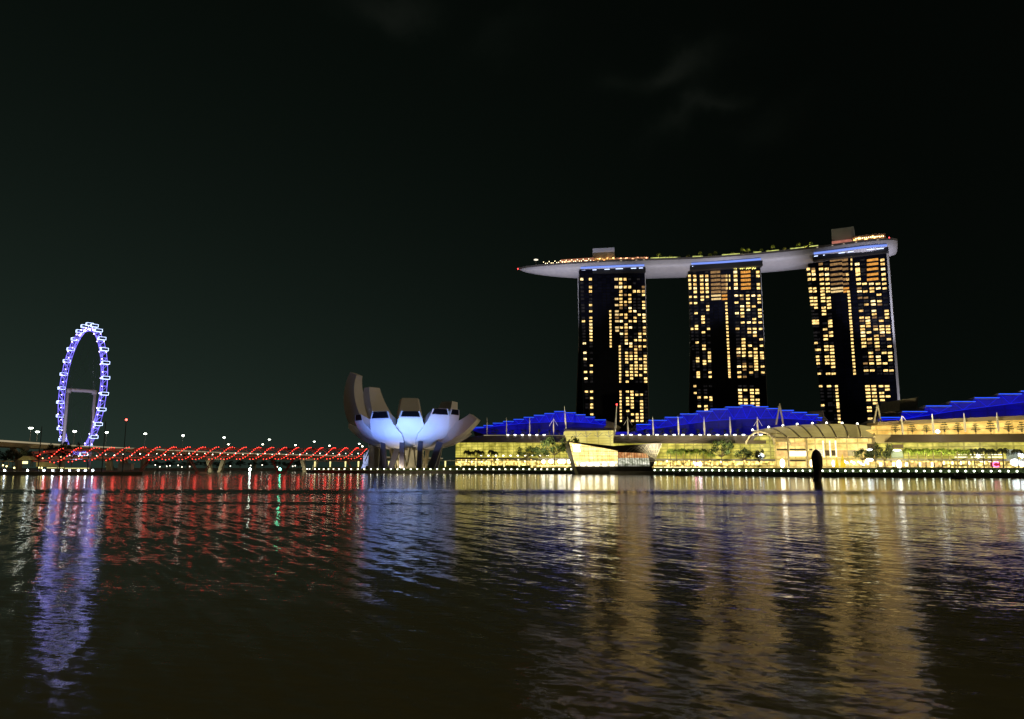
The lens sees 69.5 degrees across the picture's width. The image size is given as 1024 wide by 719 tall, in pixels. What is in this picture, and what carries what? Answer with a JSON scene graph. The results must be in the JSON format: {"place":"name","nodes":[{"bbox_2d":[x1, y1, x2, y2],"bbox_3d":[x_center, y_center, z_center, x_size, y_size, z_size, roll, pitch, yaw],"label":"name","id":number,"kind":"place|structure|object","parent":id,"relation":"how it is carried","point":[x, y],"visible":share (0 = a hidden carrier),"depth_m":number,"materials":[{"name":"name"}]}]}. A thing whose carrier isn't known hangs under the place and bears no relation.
{"place":"outdoors","nodes":[
{"label":"outdoors","id":0,"kind":"place"},
{"bbox_2d":[0,470,155,474],"bbox_3d":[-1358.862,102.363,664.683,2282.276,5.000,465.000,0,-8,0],"label":"park ground","id":1,"kind":"structure","parent":0,"point":[79,472],"depth_m":444.54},
{"bbox_2d":[0,449,9,466],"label":"broadleaf tree","id":2,"kind":"object","parent":1,"relation":"on","point":[3,456],"visible":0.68,"depth_m":514.28,"materials":[{"name":"green plant"}]},
{"bbox_2d":[5,450,21,466],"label":"broadleaf tree","id":3,"kind":"object","parent":1,"relation":"on","point":[16,455],"visible":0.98,"depth_m":509.12,"materials":[{"name":"green plant"}]},
{"bbox_2d":[19,448,29,466],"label":"broadleaf tree","id":4,"kind":"object","parent":1,"relation":"on","point":[23,453],"visible":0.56,"depth_m":534.22,"materials":[{"name":"green plant"}]},
{"bbox_2d":[18,456,36,466],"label":"park hut","id":5,"kind":"object","parent":1,"relation":"on","point":[31,458],"visible":1,"depth_m":475.87,"materials":[{"name":"brown wood"}]},
{"bbox_2d":[27,450,40,466],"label":"broadleaf tree","id":6,"kind":"object","parent":1,"relation":"on","point":[31,454],"visible":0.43,"depth_m":524.53,"materials":[{"name":"green plant"}]},
{"bbox_2d":[37,427,41,471],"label":"dark pole","id":7,"kind":"object","parent":1,"relation":"on","point":[39,450],"visible":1,"depth_m":446.40,"materials":[{"name":"black metal"}]},
{"bbox_2d":[36,462,58,466],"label":"park wall","id":8,"kind":"structure","parent":1,"relation":"on","point":[46,464],"depth_m":473.24,"materials":[{"name":"beige concrete"}]},
{"bbox_2d":[41,443,56,459],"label":"broadleaf tree","id":9,"kind":"object","parent":1,"relation":"on","point":[50,445],"visible":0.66,"depth_m":584.13,"materials":[{"name":"green plant"}]},
{"bbox_2d":[58,430,62,471],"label":"dark pole","id":10,"kind":"object","parent":1,"relation":"on","point":[60,452],"visible":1,"depth_m":446.27,"materials":[{"name":"black metal"}]},
{"bbox_2d":[54,441,67,465],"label":"broadleaf tree","id":11,"kind":"object","parent":1,"relation":"on","point":[62,449],"visible":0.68,"depth_m":594.67,"materials":[{"name":"green plant"}]},
{"bbox_2d":[66,442,81,465],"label":"broadleaf tree","id":12,"kind":"object","parent":1,"relation":"on","point":[75,447],"visible":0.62,"depth_m":591.58,"materials":[{"name":"green plant"}]},
{"bbox_2d":[56,322,109,469],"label":"observation wheel","id":13,"kind":"object","parent":1,"relation":"on","point":[70,390],"visible":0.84,"depth_m":831.46,"materials":[{"name":"blue metal"}]},
{"bbox_2d":[87,412,92,471],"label":"dark pole","id":14,"kind":"object","parent":1,"relation":"on","point":[89,444],"visible":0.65,"depth_m":446.99,"materials":[{"name":"black metal"}]},
{"bbox_2d":[101,421,105,471],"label":"dark pole","id":15,"kind":"object","parent":1,"relation":"on","point":[103,448],"visible":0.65,"depth_m":446.62,"materials":[{"name":"black metal"}]},
{"bbox_2d":[122,419,126,471],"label":"dark pole","id":16,"kind":"object","parent":1,"relation":"on","point":[124,447],"visible":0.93,"depth_m":446.88,"materials":[{"name":"black metal"}]},
{"bbox_2d":[117,463,134,469],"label":"quay shed","id":17,"kind":"structure","parent":1,"relation":"on","point":[128,466],"depth_m":512.64,"materials":[{"name":"grey"}]},
{"bbox_2d":[0,440,442,470],"bbox_3d":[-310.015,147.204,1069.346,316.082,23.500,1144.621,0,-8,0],"label":"viaduct","id":18,"kind":"object","parent":1,"relation":"on","point":[14,445],"visible":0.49,"depth_m":808.15,"materials":[{"name":"concrete"}]},
{"bbox_2d":[0,468,311,470],"bbox_3d":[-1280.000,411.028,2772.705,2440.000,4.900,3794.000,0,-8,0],"label":"bank","id":19,"kind":"structure","parent":0,"point":[227,469],"depth_m":1003.17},
{"bbox_2d":[153,461,163,468],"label":"broadleaf tree","id":20,"kind":"object","parent":19,"relation":"on","point":[157,463],"visible":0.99,"depth_m":922.84,"materials":[{"name":"green plant"}]},
{"bbox_2d":[164,461,175,468],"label":"broadleaf tree","id":21,"kind":"object","parent":19,"relation":"on","point":[168,463],"visible":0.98,"depth_m":931.40,"materials":[{"name":"green plant"}]},
{"bbox_2d":[176,462,187,468],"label":"broadleaf tree","id":22,"kind":"object","parent":19,"relation":"on","point":[183,464],"visible":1,"depth_m":915.54,"materials":[{"name":"green plant"}]},
{"bbox_2d":[235,460,246,465],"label":"broadleaf tree","id":23,"kind":"object","parent":19,"relation":"on","point":[240,462],"visible":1,"depth_m":929.07,"materials":[{"name":"green plant"}]},
{"bbox_2d":[248,461,256,468],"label":"broadleaf tree","id":24,"kind":"object","parent":19,"relation":"on","point":[252,462],"visible":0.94,"depth_m":914.12,"materials":[{"name":"green plant"}]},
{"bbox_2d":[258,461,267,468],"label":"broadleaf tree","id":25,"kind":"object","parent":19,"relation":"on","point":[262,463],"visible":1,"depth_m":923.31,"materials":[{"name":"green plant"}]},
{"bbox_2d":[269,460,280,465],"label":"broadleaf tree","id":26,"kind":"object","parent":19,"relation":"on","point":[279,462],"visible":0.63,"depth_m":931.32,"materials":[{"name":"green plant"}]},
{"bbox_2d":[293,460,300,468],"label":"broadleaf tree","id":27,"kind":"object","parent":19,"relation":"on","point":[298,462],"visible":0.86,"depth_m":923.23,"materials":[{"name":"green plant"}]},
{"bbox_2d":[314,467,571,470],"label":"garden bank","id":28,"kind":"structure","parent":0,"point":[568,468],"depth_m":570.86,"materials":[{"name":"grey concrete"}]},
{"bbox_2d":[361,450,368,467],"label":"light sculpture","id":29,"kind":"object","parent":28,"relation":"on","point":[364,463],"visible":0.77,"depth_m":594.36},
{"bbox_2d":[368,444,379,467],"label":"lift tower","id":30,"kind":"structure","parent":28,"relation":"on","point":[373,456],"depth_m":581.07,"materials":[{"name":"grey concrete"}]},
{"bbox_2d":[344,372,480,468],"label":"lotus museum","id":31,"kind":"structure","parent":28,"relation":"on","point":[408,435],"depth_m":541.51,"materials":[{"name":"white metal"}]},
{"bbox_2d":[314,460,547,466],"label":"pergola","id":32,"kind":"object","parent":28,"relation":"on","point":[460,462],"visible":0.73,"depth_m":568.30,"materials":[{"name":"beige"}]},
{"bbox_2d":[357,464,530,466],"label":"hedge","id":33,"kind":"object","parent":28,"relation":"on","point":[527,465],"visible":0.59,"depth_m":571.99,"materials":[{"name":"green plant"}]},
{"bbox_2d":[516,446,536,464],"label":"broadleaf tree","id":34,"kind":"object","parent":28,"relation":"on","point":[520,453],"visible":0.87,"depth_m":580.96,"materials":[{"name":"green plant"}]},
{"bbox_2d":[455,406,620,466],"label":"waterfront mall","id":35,"kind":"structure","parent":28,"relation":"on","point":[582,428],"depth_m":601.85,"materials":[{"name":"glass"}]},
{"bbox_2d":[540,436,565,464],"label":"broadleaf tree","id":36,"kind":"object","parent":28,"relation":"on","point":[547,443],"visible":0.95,"depth_m":566.58,"materials":[{"name":"green plant"}]},
{"bbox_2d":[560,436,579,452],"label":"broadleaf tree","id":37,"kind":"object","parent":28,"relation":"on","point":[564,447],"visible":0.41,"depth_m":565.46,"materials":[{"name":"green plant"}]},
{"bbox_2d":[0,471,1023,718],"bbox_3d":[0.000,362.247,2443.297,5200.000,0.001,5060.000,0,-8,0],"label":"water","id":38,"kind":"structure","parent":0,"point":[280,595],"depth_m":26.04,"materials":[{"name":"black liquid"}]},
{"bbox_2d":[32,447,367,473],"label":"helix bridge","id":39,"kind":"structure","parent":38,"relation":"in","point":[174,449],"depth_m":562.26,"materials":[{"name":"red metal"}]},
{"bbox_2d":[52,456,367,471],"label":"road bridge","id":40,"kind":"structure","parent":38,"relation":"in","point":[109,464],"depth_m":711.53,"materials":[{"name":"concrete"}]},
{"bbox_2d":[565,441,661,473],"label":"crystal pavilion","id":41,"kind":"structure","parent":38,"relation":"in","point":[586,458],"depth_m":495.69,"materials":[{"name":"glass"}]},
{"bbox_2d":[675,472,688,475],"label":"moored boat","id":42,"kind":"object","parent":38,"relation":"on","point":[681,474],"visible":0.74,"depth_m":411.25,"materials":[{"name":"black metal"}]},
{"bbox_2d":[811,449,822,480],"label":"water marker","id":43,"kind":"object","parent":38,"relation":"in","point":[817,460],"visible":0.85,"depth_m":251.24,"materials":[{"name":"black metal"}]},
{"bbox_2d":[799,477,839,477],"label":"floating platform","id":44,"kind":"structure","parent":38,"relation":"on","point":[821,477],"depth_m":320.36,"materials":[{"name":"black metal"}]},
{"bbox_2d":[951,473,965,478],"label":"moored boat","id":45,"kind":"object","parent":38,"relation":"on","point":[956,476],"visible":0.75,"depth_m":298.85,"materials":[{"name":"black metal"}]},
{"bbox_2d":[531,445,549,464],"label":"broadleaf tree","id":46,"kind":"object","parent":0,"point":[537,449],"visible":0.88,"depth_m":572.19,"materials":[{"name":"green plant"}]},
{"bbox_2d":[307,470,1023,477],"bbox_3d":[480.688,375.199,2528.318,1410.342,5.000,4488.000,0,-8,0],"label":"promenade ground","id":47,"kind":"structure","parent":0,"point":[981,475],"depth_m":405.60,"materials":[{"name":"grey concrete"}]},
{"bbox_2d":[314,468,564,470],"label":"hedge","id":48,"kind":"object","parent":47,"relation":"on","point":[388,469],"visible":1,"depth_m":573.52,"materials":[{"name":"green plant"}]},
{"bbox_2d":[576,264,648,431],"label":"hotel tower","id":49,"kind":"structure","parent":47,"relation":"on","point":[612,369],"depth_m":714.71,"materials":[{"name":"grey glass"}]},
{"bbox_2d":[580,278,647,421],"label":"unlit window","id":50,"kind":"structure","parent":49,"relation":"in","point":[628,278],"depth_m":713.74,"materials":[{"name":"black glass"}]},
{"bbox_2d":[590,310,646,421],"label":"window","id":51,"kind":"structure","parent":49,"relation":"in","point":[609,310],"depth_m":708.36,"materials":[{"name":"yellow glass"}]},
{"bbox_2d":[688,258,767,434],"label":"hotel tower","id":52,"kind":"structure","parent":47,"relation":"on","point":[727,366],"depth_m":701.05,"materials":[{"name":"grey glass"}]},
{"bbox_2d":[688,275,764,410],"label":"window","id":53,"kind":"structure","parent":52,"relation":"in","point":[709,356],"depth_m":699.25,"materials":[{"name":"yellow glass"}]},
{"bbox_2d":[688,271,764,410],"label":"unlit window","id":54,"kind":"structure","parent":52,"relation":"in","point":[753,297],"depth_m":700.10,"materials":[{"name":"black glass"}]},
{"bbox_2d":[652,468,1019,471],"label":"promenade","id":55,"kind":"structure","parent":47,"relation":"on","point":[852,468],"depth_m":363.85,"materials":[{"name":"grey concrete"}]},
{"bbox_2d":[666,449,674,466],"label":"palm tree","id":56,"kind":"object","parent":55,"relation":"on","point":[669,451],"visible":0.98,"depth_m":498.37,"materials":[{"name":"green plant"}]},
{"bbox_2d":[672,449,681,466],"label":"palm tree","id":57,"kind":"object","parent":55,"relation":"on","point":[676,451],"visible":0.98,"depth_m":495.34,"materials":[{"name":"green plant"}]},
{"bbox_2d":[679,448,686,466],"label":"palm tree","id":58,"kind":"object","parent":55,"relation":"on","point":[682,450],"visible":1,"depth_m":491.91,"materials":[{"name":"green plant"}]},
{"bbox_2d":[685,449,694,466],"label":"palm tree","id":59,"kind":"object","parent":55,"relation":"on","point":[689,450],"visible":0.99,"depth_m":488.69,"materials":[{"name":"green plant"}]},
{"bbox_2d":[692,449,700,466],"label":"palm tree","id":60,"kind":"object","parent":55,"relation":"on","point":[695,450],"visible":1,"depth_m":485.76,"materials":[{"name":"green plant"}]},
{"bbox_2d":[699,448,707,466],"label":"palm tree","id":61,"kind":"object","parent":55,"relation":"on","point":[704,451],"visible":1,"depth_m":482.38,"materials":[{"name":"green plant"}]},
{"bbox_2d":[707,439,733,466],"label":"broadleaf tree","id":62,"kind":"object","parent":55,"relation":"on","point":[723,447],"visible":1,"depth_m":476.81,"materials":[{"name":"green plant"}]},
{"bbox_2d":[613,404,830,467],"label":"waterfront mall","id":63,"kind":"structure","parent":55,"relation":"on","point":[745,420],"depth_m":507.62,"materials":[{"name":"metal"}]},
{"bbox_2d":[734,447,752,466],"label":"broadleaf tree","id":64,"kind":"object","parent":55,"relation":"on","point":[744,451],"visible":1,"depth_m":466.72,"materials":[{"name":"green plant"}]},
{"bbox_2d":[753,450,765,466],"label":"broadleaf tree","id":65,"kind":"object","parent":55,"relation":"on","point":[758,456],"visible":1,"depth_m":456.84,"materials":[{"name":"green plant"}]},
{"bbox_2d":[745,422,876,467],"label":"event plaza hall","id":66,"kind":"structure","parent":55,"relation":"on","point":[796,445],"depth_m":455.11,"materials":[{"name":"beige"}]},
{"bbox_2d":[776,439,786,441],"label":"window","id":67,"kind":"structure","parent":66,"relation":"in","point":[777,440],"depth_m":467.62,"materials":[{"name":"yellow glass"}]},
{"bbox_2d":[776,451,787,455],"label":"window","id":68,"kind":"structure","parent":66,"relation":"in","point":[779,453],"depth_m":466.14,"materials":[{"name":"glass"}]},
{"bbox_2d":[789,451,805,455],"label":"window","id":69,"kind":"structure","parent":66,"relation":"in","point":[791,453],"depth_m":460.15,"materials":[{"name":"white glass"}]},
{"bbox_2d":[790,449,805,450],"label":"window","id":70,"kind":"structure","parent":66,"relation":"in","point":[790,449],"depth_m":460.32,"materials":[{"name":"yellow glass"}]},
{"bbox_2d":[791,442,805,445],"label":"window","id":71,"kind":"structure","parent":66,"relation":"in","point":[792,443],"depth_m":460.66,"materials":[{"name":"yellow glass"}]},
{"bbox_2d":[837,450,847,456],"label":"window","id":72,"kind":"structure","parent":66,"relation":"in","point":[839,452],"depth_m":443.60,"materials":[{"name":"glass"}]},
{"bbox_2d":[848,450,855,455],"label":"window","id":73,"kind":"structure","parent":66,"relation":"in","point":[850,453],"depth_m":440.37,"materials":[{"name":"beige glass"}]},
{"bbox_2d":[840,455,845,467],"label":"yellow tent","id":74,"kind":"object","parent":55,"relation":"on","point":[842,464],"visible":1,"depth_m":433.06,"materials":[{"name":"yellow fabric"}]},
{"bbox_2d":[852,448,871,466],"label":"broadleaf tree","id":75,"kind":"object","parent":55,"relation":"on","point":[866,454],"visible":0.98,"depth_m":422.18,"materials":[{"name":"green plant"}]},
{"bbox_2d":[869,446,878,467],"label":"broadleaf tree","id":76,"kind":"object","parent":55,"relation":"on","point":[872,455],"visible":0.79,"depth_m":415.62,"materials":[{"name":"green plant"}]},
{"bbox_2d":[871,442,893,467],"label":"broadleaf tree","id":77,"kind":"object","parent":55,"relation":"on","point":[886,453],"visible":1,"depth_m":410.11,"materials":[{"name":"green plant"}]},
{"bbox_2d":[903,448,912,467],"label":"palm tree","id":78,"kind":"object","parent":55,"relation":"on","point":[907,450],"visible":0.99,"depth_m":404.14,"materials":[{"name":"green plant"}]},
{"bbox_2d":[911,449,924,467],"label":"palm tree","id":79,"kind":"object","parent":55,"relation":"on","point":[915,451],"visible":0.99,"depth_m":401.35,"materials":[{"name":"green plant"}]},
{"bbox_2d":[919,448,929,467],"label":"palm tree","id":80,"kind":"object","parent":55,"relation":"on","point":[926,450],"visible":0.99,"depth_m":399.12,"materials":[{"name":"green plant"}]},
{"bbox_2d":[926,449,939,467],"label":"palm tree","id":81,"kind":"object","parent":55,"relation":"on","point":[932,451],"visible":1,"depth_m":396.75,"materials":[{"name":"green plant"}]},
{"bbox_2d":[858,390,1023,467],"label":"waterfront mall","id":82,"kind":"structure","parent":55,"relation":"on","point":[998,410],"depth_m":415.32,"materials":[{"name":"grey"}]},
{"bbox_2d":[891,451,902,457],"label":"window","id":83,"kind":"structure","parent":82,"relation":"in","point":[896,454],"depth_m":424.48,"materials":[{"name":"grey glass"}]},
{"bbox_2d":[893,444,902,447],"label":"window","id":84,"kind":"structure","parent":82,"relation":"in","point":[894,445],"depth_m":424.89,"materials":[{"name":"brown"}]},
{"bbox_2d":[908,424,916,433],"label":"broadleaf tree","id":85,"kind":"object","parent":82,"relation":"on","point":[912,431],"visible":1,"depth_m":424.86,"materials":[{"name":"brown plant"}]},
{"bbox_2d":[939,422,948,431],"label":"broadleaf tree","id":86,"kind":"object","parent":82,"relation":"on","point":[944,429],"visible":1,"depth_m":414.89,"materials":[{"name":"brown plant"}]},
{"bbox_2d":[954,423,962,433],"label":"broadleaf tree","id":87,"kind":"object","parent":82,"relation":"on","point":[957,428],"visible":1,"depth_m":410.51,"materials":[{"name":"brown plant"}]},
{"bbox_2d":[986,421,994,431],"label":"broadleaf tree","id":88,"kind":"object","parent":82,"relation":"on","point":[990,429],"visible":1,"depth_m":401.06,"materials":[{"name":"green plant"}]},
{"bbox_2d":[1004,421,1013,431],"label":"broadleaf tree","id":89,"kind":"object","parent":82,"relation":"on","point":[1008,428],"visible":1,"depth_m":395.99,"materials":[{"name":"brown plant"}]},
{"bbox_2d":[1006,449,1016,458],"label":"window","id":90,"kind":"structure","parent":82,"relation":"in","point":[1014,456],"depth_m":390.19,"materials":[{"name":"grey glass"}]},
{"bbox_2d":[1016,422,1023,431],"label":"broadleaf tree","id":91,"kind":"object","parent":82,"relation":"on","point":[1021,426],"visible":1,"depth_m":392.45,"materials":[{"name":"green plant"}]},
{"bbox_2d":[934,448,947,467],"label":"palm tree","id":92,"kind":"object","parent":55,"relation":"on","point":[939,450],"visible":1,"depth_m":394.05,"materials":[{"name":"green plant"}]},
{"bbox_2d":[943,449,956,467],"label":"palm tree","id":93,"kind":"object","parent":55,"relation":"on","point":[947,451],"visible":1,"depth_m":391.27,"materials":[{"name":"green plant"}]},
{"bbox_2d":[951,448,963,467],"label":"palm tree","id":94,"kind":"object","parent":55,"relation":"on","point":[956,450],"visible":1,"depth_m":389.29,"materials":[{"name":"green plant"}]},
{"bbox_2d":[959,449,973,467],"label":"palm tree","id":95,"kind":"object","parent":55,"relation":"on","point":[965,452],"visible":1,"depth_m":386.43,"materials":[{"name":"green plant"}]},
{"bbox_2d":[968,448,980,467],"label":"palm tree","id":96,"kind":"object","parent":55,"relation":"on","point":[973,451],"visible":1,"depth_m":384.16,"materials":[{"name":"green plant"}]},
{"bbox_2d":[976,448,988,467],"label":"palm tree","id":97,"kind":"object","parent":55,"relation":"on","point":[979,450],"visible":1,"depth_m":381.55,"materials":[{"name":"green plant"}]},
{"bbox_2d":[985,449,997,467],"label":"palm tree","id":98,"kind":"object","parent":55,"relation":"on","point":[989,451],"visible":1,"depth_m":379.01,"materials":[{"name":"green plant"}]},
{"bbox_2d":[996,448,1010,467],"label":"palm tree","id":99,"kind":"object","parent":55,"relation":"on","point":[1003,450],"visible":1,"depth_m":375.95,"materials":[{"name":"green plant"}]},
{"bbox_2d":[1011,449,1023,467],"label":"palm tree","id":100,"kind":"object","parent":55,"relation":"on","point":[1013,451],"visible":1,"depth_m":371.93,"materials":[{"name":"green plant"}]},
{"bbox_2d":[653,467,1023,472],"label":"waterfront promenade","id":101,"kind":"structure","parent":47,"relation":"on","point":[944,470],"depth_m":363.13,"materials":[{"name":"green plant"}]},
{"bbox_2d":[657,470,1020,472],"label":"hedge","id":102,"kind":"object","parent":47,"relation":"on","point":[838,472],"visible":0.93,"depth_m":361.26,"materials":[{"name":"green plant"}]},
{"bbox_2d":[807,244,904,467],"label":"hotel tower","id":103,"kind":"structure","parent":47,"relation":"on","point":[853,325],"depth_m":660.70,"materials":[{"name":"grey glass"}]},
{"bbox_2d":[517,226,897,278],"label":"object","id":104,"kind":"structure","parent":103,"relation":"on","point":[798,258],"depth_m":708.94,"materials":[{"name":"grey metal"}]},
{"bbox_2d":[830,267,841,270],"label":"window","id":105,"kind":"structure","parent":103,"relation":"in","point":[840,268],"depth_m":675.42,"materials":[{"name":"glass"}]},
{"bbox_2d":[807,259,893,422],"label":"window","id":106,"kind":"structure","parent":103,"relation":"in","point":[813,321],"depth_m":665.44,"materials":[{"name":"yellow glass"}]},
{"bbox_2d":[807,259,893,422],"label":"unlit window","id":107,"kind":"structure","parent":103,"relation":"in","point":[863,269],"depth_m":661.55,"materials":[{"name":"black glass"}]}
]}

